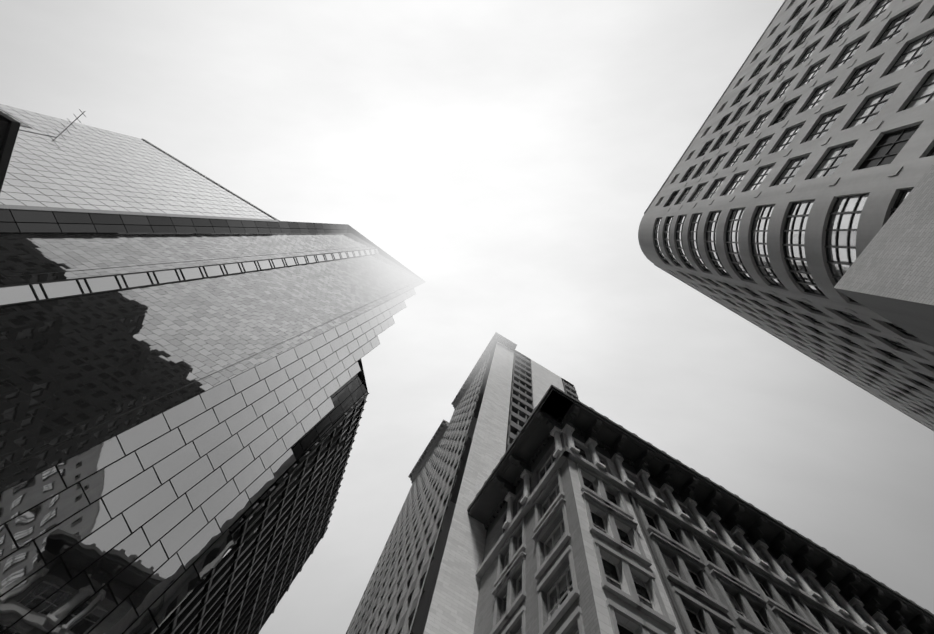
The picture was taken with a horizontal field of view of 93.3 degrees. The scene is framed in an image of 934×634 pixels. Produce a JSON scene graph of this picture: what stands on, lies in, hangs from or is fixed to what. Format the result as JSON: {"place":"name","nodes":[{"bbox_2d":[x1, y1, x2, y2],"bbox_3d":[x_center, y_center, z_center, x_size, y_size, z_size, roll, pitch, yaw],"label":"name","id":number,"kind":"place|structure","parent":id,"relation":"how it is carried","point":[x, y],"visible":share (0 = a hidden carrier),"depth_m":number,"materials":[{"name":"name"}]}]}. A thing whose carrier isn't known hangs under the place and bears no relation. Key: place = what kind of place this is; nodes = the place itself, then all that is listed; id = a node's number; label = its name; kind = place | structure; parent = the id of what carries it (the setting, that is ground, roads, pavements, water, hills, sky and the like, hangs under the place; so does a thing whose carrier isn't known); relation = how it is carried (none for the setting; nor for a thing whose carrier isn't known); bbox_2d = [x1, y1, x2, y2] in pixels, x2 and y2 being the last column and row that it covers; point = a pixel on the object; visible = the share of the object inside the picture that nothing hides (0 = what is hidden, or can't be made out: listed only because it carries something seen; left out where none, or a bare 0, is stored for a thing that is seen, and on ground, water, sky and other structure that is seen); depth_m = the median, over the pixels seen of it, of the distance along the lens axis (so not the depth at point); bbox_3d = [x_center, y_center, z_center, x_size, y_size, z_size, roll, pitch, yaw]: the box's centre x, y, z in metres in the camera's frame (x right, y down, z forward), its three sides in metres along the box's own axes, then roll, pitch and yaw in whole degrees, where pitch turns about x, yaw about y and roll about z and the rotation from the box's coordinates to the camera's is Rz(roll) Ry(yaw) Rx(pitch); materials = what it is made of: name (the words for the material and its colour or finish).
{"place":"outdoors","nodes":[
{"label":"outdoors","id":0,"kind":"place"},
{"bbox_2d":[0,109,85,192],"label":"roof block with aerial","id":1,"kind":"structure","parent":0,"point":[9,127],"depth_m":34.85,"materials":[{"name":"grey metal"}]},
{"bbox_2d":[0,0,933,633],"label":"sky","id":2,"kind":"structure","parent":0,"point":[512,156],"materials":[{"name":"white"}]},
{"bbox_2d":[638,0,933,430],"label":"concrete building","id":3,"kind":"structure","parent":0,"point":[792,203],"depth_m":26.82,"materials":[{"name":"grey concrete"}]},
{"bbox_3d":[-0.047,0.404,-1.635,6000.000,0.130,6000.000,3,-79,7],"label":"ground","id":4,"kind":"structure","parent":0,"visible":0},
{"bbox_2d":[0,104,424,633],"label":"skyscraper","id":5,"kind":"structure","parent":4,"relation":"on","point":[184,350],"depth_m":42.03,"materials":[{"name":"grey glass"}]},
{"bbox_2d":[346,332,578,633],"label":"skyscraper","id":6,"kind":"structure","parent":4,"relation":"on","point":[424,579],"depth_m":57.97,"materials":[{"name":"concrete"}]},
{"bbox_2d":[467,384,933,633],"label":"classical building","id":7,"kind":"structure","parent":4,"relation":"on","point":[592,520],"depth_m":30.86,"materials":[{"name":"stone"}]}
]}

